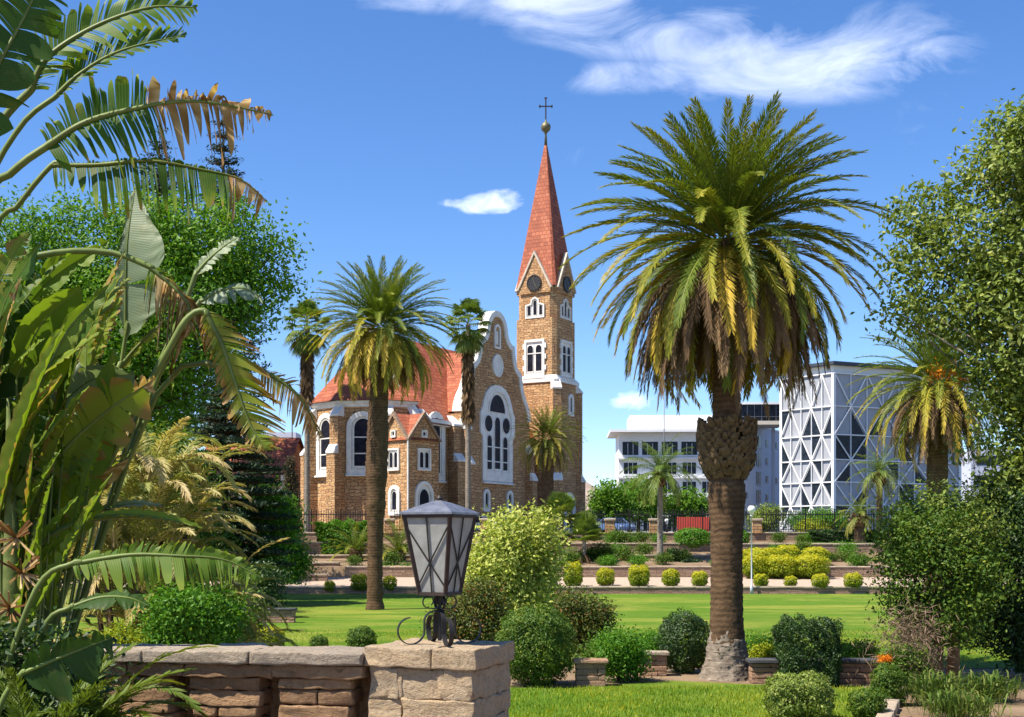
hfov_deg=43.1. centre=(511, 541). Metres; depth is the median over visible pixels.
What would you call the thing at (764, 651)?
golden flowerbed
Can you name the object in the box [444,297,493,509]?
fan palm
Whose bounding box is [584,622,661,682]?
leafy shrub
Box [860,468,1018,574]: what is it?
shrub
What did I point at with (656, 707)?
grass
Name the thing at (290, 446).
annex building
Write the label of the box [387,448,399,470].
porch window
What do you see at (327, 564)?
retaining wall
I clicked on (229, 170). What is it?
norfolk pine
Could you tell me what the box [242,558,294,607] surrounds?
dark shrub
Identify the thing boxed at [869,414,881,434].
window
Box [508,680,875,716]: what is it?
lawn
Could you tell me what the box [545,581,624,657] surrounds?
red tipped shrub
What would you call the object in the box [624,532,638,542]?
terrace plant
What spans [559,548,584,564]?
ground plant
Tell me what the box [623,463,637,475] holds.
window
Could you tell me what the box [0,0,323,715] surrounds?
strelitzia
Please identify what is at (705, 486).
window
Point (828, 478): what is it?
window
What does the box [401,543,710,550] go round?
retaining wall
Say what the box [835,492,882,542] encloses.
feather palm
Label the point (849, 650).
leafy shrub
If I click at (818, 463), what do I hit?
window
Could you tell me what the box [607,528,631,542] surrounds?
ground plant
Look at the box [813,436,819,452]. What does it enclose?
window
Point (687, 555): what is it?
ground plant
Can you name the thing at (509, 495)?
slit window
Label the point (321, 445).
choir window
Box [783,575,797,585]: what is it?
golden ball
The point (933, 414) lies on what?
date palm
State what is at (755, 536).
retaining wall
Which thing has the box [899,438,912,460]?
window
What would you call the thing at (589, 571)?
retaining wall
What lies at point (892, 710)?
edging stone
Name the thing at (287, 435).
distant block
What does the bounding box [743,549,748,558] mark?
golden hedge
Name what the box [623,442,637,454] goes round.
window
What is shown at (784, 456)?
window
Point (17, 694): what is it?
cycad
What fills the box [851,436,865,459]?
window
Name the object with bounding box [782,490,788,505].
window
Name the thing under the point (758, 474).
window
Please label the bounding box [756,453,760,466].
window
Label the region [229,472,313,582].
bright shrub
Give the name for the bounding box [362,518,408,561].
young palm
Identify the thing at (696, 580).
golden ball
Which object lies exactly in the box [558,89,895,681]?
date palm
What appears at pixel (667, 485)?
window
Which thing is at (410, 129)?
sky
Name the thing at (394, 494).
porch window
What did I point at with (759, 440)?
window
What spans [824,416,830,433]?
window
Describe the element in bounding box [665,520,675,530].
window
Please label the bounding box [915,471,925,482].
window
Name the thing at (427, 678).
stone pillar
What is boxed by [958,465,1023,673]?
shrub
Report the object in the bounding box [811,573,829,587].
golden ball
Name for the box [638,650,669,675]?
garden wall
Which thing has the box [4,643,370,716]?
stone wall
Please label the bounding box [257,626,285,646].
ball shrub
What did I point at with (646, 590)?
retaining wall
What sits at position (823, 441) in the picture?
lattice building
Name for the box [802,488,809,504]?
window
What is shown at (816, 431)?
window
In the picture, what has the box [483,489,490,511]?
slit window
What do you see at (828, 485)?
window
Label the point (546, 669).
clipped shrub
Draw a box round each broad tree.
[0,177,321,587]
[850,88,1023,515]
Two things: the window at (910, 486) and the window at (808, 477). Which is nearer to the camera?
the window at (808, 477)
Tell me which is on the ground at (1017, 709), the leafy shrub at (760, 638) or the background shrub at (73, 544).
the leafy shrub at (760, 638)
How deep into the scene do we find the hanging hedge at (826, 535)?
103.96 m
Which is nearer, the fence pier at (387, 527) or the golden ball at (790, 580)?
the golden ball at (790, 580)
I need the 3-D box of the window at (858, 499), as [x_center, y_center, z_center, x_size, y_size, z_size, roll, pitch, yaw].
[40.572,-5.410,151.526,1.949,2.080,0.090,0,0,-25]
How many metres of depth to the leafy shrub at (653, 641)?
35.65 m
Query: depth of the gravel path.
88.55 m
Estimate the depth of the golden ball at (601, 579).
85.85 m
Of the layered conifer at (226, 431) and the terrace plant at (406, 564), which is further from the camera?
the terrace plant at (406, 564)
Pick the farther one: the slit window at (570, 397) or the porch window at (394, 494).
the slit window at (570, 397)
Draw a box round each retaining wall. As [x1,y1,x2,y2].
[60,586,1004,593]
[231,542,367,553]
[283,574,327,580]
[300,532,891,539]
[309,555,710,558]
[309,562,339,565]
[345,566,918,576]
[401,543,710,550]
[742,543,889,551]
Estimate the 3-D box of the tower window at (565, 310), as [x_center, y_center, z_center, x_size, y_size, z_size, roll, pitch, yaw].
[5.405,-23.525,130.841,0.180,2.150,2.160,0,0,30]
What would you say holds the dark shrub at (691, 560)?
on the ground at (1017, 709)
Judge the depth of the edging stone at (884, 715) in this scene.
24.23 m
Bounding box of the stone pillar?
[364,638,514,716]
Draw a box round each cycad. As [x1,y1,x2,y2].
[0,642,197,716]
[5,644,217,716]
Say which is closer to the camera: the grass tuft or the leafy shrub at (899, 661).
the leafy shrub at (899, 661)
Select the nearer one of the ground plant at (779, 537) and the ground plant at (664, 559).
the ground plant at (664, 559)
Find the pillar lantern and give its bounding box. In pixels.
[397,495,481,645]
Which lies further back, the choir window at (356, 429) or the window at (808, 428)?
the window at (808, 428)
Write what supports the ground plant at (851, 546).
on the ground at (1017, 709)
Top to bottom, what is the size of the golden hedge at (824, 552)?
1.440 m
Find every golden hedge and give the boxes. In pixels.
[742,553,770,578]
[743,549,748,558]
[745,547,780,565]
[764,554,798,577]
[776,543,799,561]
[794,552,831,578]
[800,546,830,558]
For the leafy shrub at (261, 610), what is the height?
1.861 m
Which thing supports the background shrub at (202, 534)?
on the lawn at (331, 613)
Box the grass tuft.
[813,542,874,542]
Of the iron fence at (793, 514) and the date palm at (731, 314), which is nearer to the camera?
the date palm at (731, 314)
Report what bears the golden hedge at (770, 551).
on the ground at (1017, 709)
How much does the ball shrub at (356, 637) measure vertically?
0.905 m
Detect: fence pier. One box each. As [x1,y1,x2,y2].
[384,518,395,532]
[479,518,490,532]
[604,518,615,532]
[648,518,656,532]
[750,518,762,532]
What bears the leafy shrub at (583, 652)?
on the ground at (1017, 709)
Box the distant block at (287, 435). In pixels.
[264,432,300,437]
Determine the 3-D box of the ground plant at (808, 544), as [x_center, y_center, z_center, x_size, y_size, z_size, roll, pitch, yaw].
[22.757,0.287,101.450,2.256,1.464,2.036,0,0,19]
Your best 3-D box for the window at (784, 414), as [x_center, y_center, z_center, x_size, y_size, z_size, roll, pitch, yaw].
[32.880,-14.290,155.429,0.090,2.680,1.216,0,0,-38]
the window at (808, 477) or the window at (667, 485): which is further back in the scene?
the window at (667, 485)
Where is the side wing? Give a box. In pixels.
[743,427,779,531]
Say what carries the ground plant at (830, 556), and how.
on the ground at (1017, 709)
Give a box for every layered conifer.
[186,376,303,585]
[228,423,303,543]
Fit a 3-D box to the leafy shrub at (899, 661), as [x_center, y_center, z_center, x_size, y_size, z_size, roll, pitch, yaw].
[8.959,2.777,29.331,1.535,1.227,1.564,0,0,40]
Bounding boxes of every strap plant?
[890,666,980,705]
[895,685,1023,716]
[955,669,1023,702]
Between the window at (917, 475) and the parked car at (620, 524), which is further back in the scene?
the window at (917, 475)
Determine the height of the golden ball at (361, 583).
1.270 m
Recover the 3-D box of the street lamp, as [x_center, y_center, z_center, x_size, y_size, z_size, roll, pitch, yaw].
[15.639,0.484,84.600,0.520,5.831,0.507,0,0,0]
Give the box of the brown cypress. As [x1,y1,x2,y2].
[281,453,303,540]
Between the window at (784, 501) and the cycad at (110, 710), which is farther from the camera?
the window at (784, 501)
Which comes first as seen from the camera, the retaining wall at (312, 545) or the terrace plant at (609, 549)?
the terrace plant at (609, 549)
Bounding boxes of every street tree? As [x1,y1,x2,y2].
[585,476,639,530]
[609,470,677,531]
[665,483,709,531]
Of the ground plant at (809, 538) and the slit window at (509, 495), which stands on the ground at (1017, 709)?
the ground plant at (809, 538)
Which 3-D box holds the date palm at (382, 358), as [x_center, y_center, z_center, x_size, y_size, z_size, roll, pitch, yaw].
[-6.613,-5.414,64.955,8.547,17.688,8.689,0,0,0]
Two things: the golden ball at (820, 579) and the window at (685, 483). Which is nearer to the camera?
the golden ball at (820, 579)
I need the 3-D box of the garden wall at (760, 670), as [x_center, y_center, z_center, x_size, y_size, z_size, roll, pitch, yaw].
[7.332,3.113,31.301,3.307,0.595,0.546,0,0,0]
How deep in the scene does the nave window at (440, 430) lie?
115.58 m
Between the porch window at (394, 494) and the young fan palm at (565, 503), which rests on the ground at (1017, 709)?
the young fan palm at (565, 503)
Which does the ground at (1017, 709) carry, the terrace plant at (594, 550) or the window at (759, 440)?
the terrace plant at (594, 550)
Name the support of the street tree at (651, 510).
on the street
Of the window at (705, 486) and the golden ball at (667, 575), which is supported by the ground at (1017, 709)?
the golden ball at (667, 575)
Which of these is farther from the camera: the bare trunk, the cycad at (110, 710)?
the bare trunk
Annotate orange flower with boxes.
[875,653,897,662]
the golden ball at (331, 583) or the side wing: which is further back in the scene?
the side wing
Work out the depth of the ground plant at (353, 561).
94.08 m
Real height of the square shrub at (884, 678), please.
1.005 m
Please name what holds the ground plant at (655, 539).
on the ground at (1017, 709)
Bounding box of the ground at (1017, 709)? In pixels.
[66,540,1023,716]
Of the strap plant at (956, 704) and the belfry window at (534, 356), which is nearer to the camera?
the strap plant at (956, 704)
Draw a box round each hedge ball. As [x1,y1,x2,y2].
[654,607,709,673]
[845,687,888,716]
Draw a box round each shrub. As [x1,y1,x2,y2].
[0,604,164,716]
[38,403,107,603]
[78,412,247,603]
[94,615,151,643]
[118,574,261,644]
[210,571,275,642]
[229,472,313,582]
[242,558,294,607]
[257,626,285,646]
[274,529,326,584]
[308,635,329,645]
[345,625,376,646]
[417,572,519,641]
[457,498,577,646]
[495,599,576,686]
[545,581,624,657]
[569,634,611,672]
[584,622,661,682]
[634,625,669,649]
[653,544,684,561]
[672,527,710,548]
[679,557,702,562]
[743,530,749,542]
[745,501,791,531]
[745,630,774,657]
[761,670,837,716]
[770,612,845,686]
[781,504,847,531]
[812,635,885,657]
[858,487,1023,677]
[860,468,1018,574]
[869,662,907,705]
[870,638,943,689]
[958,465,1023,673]
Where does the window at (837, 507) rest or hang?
in the lattice building at (823, 441)
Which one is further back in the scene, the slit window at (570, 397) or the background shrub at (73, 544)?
the slit window at (570, 397)
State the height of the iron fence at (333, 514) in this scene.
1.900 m
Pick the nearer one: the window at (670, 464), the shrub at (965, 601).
the shrub at (965, 601)
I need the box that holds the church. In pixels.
[300,97,585,531]
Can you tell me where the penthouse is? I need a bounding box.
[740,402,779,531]
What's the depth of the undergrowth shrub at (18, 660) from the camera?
8.93 m
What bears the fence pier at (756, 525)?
on the retaining wall at (755, 536)
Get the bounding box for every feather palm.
[619,432,701,561]
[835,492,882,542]
[846,444,909,541]
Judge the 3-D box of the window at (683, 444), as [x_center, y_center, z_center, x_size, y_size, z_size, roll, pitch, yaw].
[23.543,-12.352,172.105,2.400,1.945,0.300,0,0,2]
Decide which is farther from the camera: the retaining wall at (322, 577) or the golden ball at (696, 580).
the retaining wall at (322, 577)
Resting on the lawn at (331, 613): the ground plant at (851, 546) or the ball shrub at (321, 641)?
the ball shrub at (321, 641)
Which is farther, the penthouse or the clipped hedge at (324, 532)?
the penthouse
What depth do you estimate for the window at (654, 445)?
172.37 m
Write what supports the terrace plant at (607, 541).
on the ground at (1017, 709)
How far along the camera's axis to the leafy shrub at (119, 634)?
21.91 m
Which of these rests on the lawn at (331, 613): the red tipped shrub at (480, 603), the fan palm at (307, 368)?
the red tipped shrub at (480, 603)
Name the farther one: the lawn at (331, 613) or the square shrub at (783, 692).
the lawn at (331, 613)
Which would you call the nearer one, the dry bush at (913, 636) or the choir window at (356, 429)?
the dry bush at (913, 636)
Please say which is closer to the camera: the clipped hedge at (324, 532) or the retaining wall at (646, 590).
the retaining wall at (646, 590)
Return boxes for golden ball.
[324,580,334,591]
[349,573,366,590]
[382,575,396,589]
[563,560,583,585]
[595,567,615,585]
[627,564,650,585]
[661,568,680,585]
[690,570,707,585]
[753,573,769,585]
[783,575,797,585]
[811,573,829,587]
[843,571,863,587]
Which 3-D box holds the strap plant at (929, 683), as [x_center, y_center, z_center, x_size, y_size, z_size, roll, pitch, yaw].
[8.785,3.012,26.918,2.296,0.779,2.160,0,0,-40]
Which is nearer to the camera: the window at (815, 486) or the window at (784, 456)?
the window at (815, 486)
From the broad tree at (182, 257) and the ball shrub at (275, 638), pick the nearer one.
the ball shrub at (275, 638)
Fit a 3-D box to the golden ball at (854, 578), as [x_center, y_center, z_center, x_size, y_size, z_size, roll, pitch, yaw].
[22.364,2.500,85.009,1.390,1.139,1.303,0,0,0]
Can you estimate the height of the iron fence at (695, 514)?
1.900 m
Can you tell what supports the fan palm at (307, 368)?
on the ground at (1017, 709)
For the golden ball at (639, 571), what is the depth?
84.99 m
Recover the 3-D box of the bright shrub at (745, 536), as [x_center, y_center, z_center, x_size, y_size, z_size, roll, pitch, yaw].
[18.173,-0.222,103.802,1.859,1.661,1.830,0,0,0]
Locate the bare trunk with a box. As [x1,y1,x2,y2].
[946,577,959,682]
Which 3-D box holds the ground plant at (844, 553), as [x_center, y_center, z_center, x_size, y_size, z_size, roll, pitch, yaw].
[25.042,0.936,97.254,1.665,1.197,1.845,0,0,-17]
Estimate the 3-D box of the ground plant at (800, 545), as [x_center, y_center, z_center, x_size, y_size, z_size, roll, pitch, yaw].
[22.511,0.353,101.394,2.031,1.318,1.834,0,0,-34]
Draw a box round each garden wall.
[257,608,297,622]
[572,658,608,686]
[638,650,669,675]
[745,658,878,683]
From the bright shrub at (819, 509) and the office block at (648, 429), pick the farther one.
the office block at (648, 429)
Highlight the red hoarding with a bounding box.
[677,516,708,531]
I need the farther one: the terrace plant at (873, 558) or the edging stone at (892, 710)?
the terrace plant at (873, 558)
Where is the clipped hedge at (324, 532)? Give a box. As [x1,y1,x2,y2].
[313,519,367,553]
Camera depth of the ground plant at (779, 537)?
104.63 m
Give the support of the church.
on the ground at (1017, 709)
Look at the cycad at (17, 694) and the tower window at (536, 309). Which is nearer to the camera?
the cycad at (17, 694)
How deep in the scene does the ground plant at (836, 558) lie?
96.98 m
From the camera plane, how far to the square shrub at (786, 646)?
30.23 m
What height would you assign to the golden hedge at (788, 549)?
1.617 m
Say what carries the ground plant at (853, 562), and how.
on the ground at (1017, 709)
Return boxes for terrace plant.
[382,559,396,565]
[394,561,411,565]
[581,541,610,559]
[594,540,617,558]
[601,531,622,542]
[616,541,636,561]
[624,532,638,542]
[868,552,884,561]
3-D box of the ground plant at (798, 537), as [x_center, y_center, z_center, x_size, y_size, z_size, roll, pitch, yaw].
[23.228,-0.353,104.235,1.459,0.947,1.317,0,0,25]
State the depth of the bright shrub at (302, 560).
75.63 m
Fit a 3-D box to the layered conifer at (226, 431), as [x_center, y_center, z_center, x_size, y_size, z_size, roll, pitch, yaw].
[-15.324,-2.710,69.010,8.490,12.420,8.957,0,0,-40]
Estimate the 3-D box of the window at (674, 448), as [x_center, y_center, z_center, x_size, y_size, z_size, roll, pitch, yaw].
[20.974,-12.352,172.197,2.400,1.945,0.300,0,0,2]
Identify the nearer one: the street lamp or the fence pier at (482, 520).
the street lamp
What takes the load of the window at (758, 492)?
in the side wing
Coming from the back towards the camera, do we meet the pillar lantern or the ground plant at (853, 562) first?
the ground plant at (853, 562)
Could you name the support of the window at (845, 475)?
in the lattice building at (823, 441)
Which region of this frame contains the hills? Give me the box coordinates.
[585,482,600,509]
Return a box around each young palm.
[322,516,387,561]
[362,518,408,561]
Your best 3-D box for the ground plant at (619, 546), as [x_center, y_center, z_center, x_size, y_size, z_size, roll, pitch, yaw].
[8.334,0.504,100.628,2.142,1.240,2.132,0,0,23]
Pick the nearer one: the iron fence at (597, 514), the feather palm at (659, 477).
the feather palm at (659, 477)
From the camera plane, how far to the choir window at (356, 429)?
111.26 m
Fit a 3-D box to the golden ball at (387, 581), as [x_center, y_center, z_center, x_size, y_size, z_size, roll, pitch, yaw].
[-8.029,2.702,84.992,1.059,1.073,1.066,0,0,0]
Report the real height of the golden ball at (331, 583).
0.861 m
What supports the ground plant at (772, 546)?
on the ground at (1017, 709)
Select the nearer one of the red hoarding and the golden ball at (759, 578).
the golden ball at (759, 578)
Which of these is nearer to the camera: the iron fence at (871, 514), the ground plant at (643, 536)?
the ground plant at (643, 536)
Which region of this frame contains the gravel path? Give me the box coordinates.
[61,577,1017,585]
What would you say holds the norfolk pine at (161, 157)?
on the ground at (1017, 709)
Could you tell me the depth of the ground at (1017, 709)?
33.00 m
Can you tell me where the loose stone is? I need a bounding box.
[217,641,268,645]
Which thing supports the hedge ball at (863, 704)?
on the lawn at (671, 683)
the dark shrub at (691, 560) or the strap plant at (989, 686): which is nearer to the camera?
the strap plant at (989, 686)
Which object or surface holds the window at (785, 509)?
in the lattice building at (823, 441)
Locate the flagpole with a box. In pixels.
[663,392,664,531]
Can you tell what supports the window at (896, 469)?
in the lattice building at (823, 441)
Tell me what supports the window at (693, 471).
in the office block at (648, 429)
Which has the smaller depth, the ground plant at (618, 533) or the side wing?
the ground plant at (618, 533)
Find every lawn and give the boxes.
[32,594,1021,667]
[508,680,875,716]
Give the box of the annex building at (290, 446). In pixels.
[205,438,303,509]
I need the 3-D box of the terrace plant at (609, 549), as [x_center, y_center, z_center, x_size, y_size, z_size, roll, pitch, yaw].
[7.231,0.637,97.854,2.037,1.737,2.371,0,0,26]
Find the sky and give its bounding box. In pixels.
[0,0,1023,488]
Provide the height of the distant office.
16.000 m
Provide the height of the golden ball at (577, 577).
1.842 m
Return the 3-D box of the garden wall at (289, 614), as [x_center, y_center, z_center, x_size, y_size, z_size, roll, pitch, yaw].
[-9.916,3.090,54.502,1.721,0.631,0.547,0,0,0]
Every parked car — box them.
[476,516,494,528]
[598,518,634,531]
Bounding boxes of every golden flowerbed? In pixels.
[747,638,774,657]
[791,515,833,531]
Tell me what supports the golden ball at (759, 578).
on the ground at (1017, 709)
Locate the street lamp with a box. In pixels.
[748,505,755,593]
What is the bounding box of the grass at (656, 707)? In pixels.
[33,628,1009,716]
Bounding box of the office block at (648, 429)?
[607,415,711,531]
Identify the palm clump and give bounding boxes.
[53,416,305,645]
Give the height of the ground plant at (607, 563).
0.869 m
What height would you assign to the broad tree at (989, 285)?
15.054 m
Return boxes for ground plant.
[345,554,365,565]
[382,549,402,564]
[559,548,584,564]
[596,553,619,565]
[598,555,616,565]
[606,541,629,554]
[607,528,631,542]
[607,529,630,542]
[626,551,647,565]
[632,527,650,541]
[634,538,655,554]
[646,531,668,542]
[649,549,673,564]
[673,544,694,561]
[764,541,783,553]
[767,528,789,541]
[791,534,807,541]
[791,540,809,553]
[794,536,812,553]
[795,530,812,541]
[828,550,836,561]
[830,552,840,561]
[833,539,860,553]
[836,550,855,561]
[844,551,869,565]
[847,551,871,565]
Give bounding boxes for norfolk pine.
[114,125,210,442]
[182,108,276,531]
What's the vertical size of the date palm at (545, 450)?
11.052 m
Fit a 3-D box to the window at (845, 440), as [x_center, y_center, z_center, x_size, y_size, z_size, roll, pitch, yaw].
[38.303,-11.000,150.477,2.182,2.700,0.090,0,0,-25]
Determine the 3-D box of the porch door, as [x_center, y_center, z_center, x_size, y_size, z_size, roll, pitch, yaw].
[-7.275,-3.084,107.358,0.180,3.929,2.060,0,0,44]
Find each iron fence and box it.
[301,509,384,531]
[394,509,478,531]
[490,509,604,531]
[614,509,648,531]
[663,509,750,531]
[761,509,849,531]
[861,509,915,529]
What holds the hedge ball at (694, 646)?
on the ground at (1017, 709)
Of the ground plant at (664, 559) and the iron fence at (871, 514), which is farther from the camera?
the iron fence at (871, 514)
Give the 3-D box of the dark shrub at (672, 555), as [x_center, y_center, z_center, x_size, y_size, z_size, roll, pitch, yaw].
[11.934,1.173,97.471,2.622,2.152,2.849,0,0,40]
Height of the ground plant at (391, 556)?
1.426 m
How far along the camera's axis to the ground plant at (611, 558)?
93.90 m
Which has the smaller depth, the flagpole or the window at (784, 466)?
the flagpole
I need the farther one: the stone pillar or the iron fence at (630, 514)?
the iron fence at (630, 514)
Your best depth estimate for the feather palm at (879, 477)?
104.28 m
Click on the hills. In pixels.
(587, 486)
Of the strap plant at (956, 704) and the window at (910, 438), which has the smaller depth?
the strap plant at (956, 704)
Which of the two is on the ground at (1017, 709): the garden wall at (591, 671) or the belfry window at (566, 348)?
the garden wall at (591, 671)
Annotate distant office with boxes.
[961,449,1012,508]
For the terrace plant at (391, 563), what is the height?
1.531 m
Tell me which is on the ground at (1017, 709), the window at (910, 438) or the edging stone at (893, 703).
the edging stone at (893, 703)
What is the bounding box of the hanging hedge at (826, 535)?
[807,529,881,542]
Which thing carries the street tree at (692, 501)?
on the street
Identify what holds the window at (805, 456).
in the lattice building at (823, 441)
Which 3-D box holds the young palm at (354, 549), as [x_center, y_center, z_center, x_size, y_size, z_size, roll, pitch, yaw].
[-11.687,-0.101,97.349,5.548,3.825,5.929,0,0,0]
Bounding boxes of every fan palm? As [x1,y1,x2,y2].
[282,300,331,531]
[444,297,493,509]
[539,490,583,558]
[561,510,606,562]
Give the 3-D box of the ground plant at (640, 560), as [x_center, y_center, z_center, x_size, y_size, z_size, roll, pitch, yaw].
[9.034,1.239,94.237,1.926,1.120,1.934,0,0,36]
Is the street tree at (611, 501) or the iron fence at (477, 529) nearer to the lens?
the iron fence at (477, 529)
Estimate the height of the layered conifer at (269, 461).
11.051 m
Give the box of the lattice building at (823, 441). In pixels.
[780,361,960,531]
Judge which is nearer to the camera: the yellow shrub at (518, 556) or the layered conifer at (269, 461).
the yellow shrub at (518, 556)
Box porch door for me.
[414,481,433,506]
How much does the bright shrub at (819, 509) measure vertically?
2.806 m
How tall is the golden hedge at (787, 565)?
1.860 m
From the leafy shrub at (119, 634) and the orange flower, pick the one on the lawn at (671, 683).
the orange flower
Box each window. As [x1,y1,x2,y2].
[314,413,328,477]
[345,411,367,475]
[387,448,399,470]
[388,485,400,515]
[417,448,430,470]
[429,412,446,482]
[479,385,514,484]
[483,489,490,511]
[506,490,513,512]
[522,338,545,378]
[525,297,544,318]
[560,298,570,320]
[560,339,573,380]
[568,394,573,416]
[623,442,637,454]
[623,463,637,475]
[642,442,657,454]
[662,442,678,455]
[665,463,675,475]
[665,482,675,494]
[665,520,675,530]
[680,442,697,455]
[682,463,696,475]
[683,482,695,492]
[702,482,708,494]
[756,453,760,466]
[756,472,760,484]
[756,490,761,503]
[757,435,761,448]
[782,411,788,430]
[782,445,788,461]
[782,463,788,477]
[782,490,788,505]
[782,507,788,523]
[802,442,809,459]
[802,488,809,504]
[803,414,810,435]
[803,467,810,481]
[813,416,819,434]
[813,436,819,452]
[813,484,819,498]
[814,461,820,475]
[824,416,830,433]
[824,468,830,480]
[824,483,830,496]
[836,435,849,458]
[836,506,848,528]
[837,465,849,480]
[851,412,863,434]
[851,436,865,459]
[853,488,865,504]
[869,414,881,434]
[887,462,897,476]
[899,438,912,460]
[899,484,912,504]
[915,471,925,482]
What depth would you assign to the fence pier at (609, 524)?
105.59 m
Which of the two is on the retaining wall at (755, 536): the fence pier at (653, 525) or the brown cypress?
the fence pier at (653, 525)
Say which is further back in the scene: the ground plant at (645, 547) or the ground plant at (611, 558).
the ground plant at (645, 547)
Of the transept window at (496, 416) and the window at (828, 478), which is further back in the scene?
the window at (828, 478)
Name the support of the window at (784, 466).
in the lattice building at (823, 441)
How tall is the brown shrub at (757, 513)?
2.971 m
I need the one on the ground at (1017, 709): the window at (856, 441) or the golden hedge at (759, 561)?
the golden hedge at (759, 561)
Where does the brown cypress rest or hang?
on the ground at (1017, 709)
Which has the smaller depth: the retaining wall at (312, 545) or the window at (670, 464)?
the retaining wall at (312, 545)
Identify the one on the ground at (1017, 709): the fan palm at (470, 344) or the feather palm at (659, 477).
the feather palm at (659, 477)
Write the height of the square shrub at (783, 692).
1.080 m
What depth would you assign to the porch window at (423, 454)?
107.26 m
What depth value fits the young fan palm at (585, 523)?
96.17 m
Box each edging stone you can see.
[876,713,892,716]
[877,706,896,716]
[881,700,898,714]
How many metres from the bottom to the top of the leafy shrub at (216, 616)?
1.707 m
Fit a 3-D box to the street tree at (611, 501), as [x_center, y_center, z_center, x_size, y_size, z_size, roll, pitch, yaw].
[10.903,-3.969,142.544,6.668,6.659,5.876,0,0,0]
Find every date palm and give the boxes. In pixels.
[298,254,463,609]
[508,404,586,524]
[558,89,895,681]
[845,311,1002,600]
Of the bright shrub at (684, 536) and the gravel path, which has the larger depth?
the bright shrub at (684, 536)
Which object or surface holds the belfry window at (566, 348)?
in the church
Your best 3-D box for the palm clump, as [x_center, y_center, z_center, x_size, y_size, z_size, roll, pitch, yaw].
[-7.175,0.676,26.026,6.329,6.249,5.680,0,0,0]
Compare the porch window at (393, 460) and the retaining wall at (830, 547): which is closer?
the retaining wall at (830, 547)
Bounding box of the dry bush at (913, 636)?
[836,574,971,690]

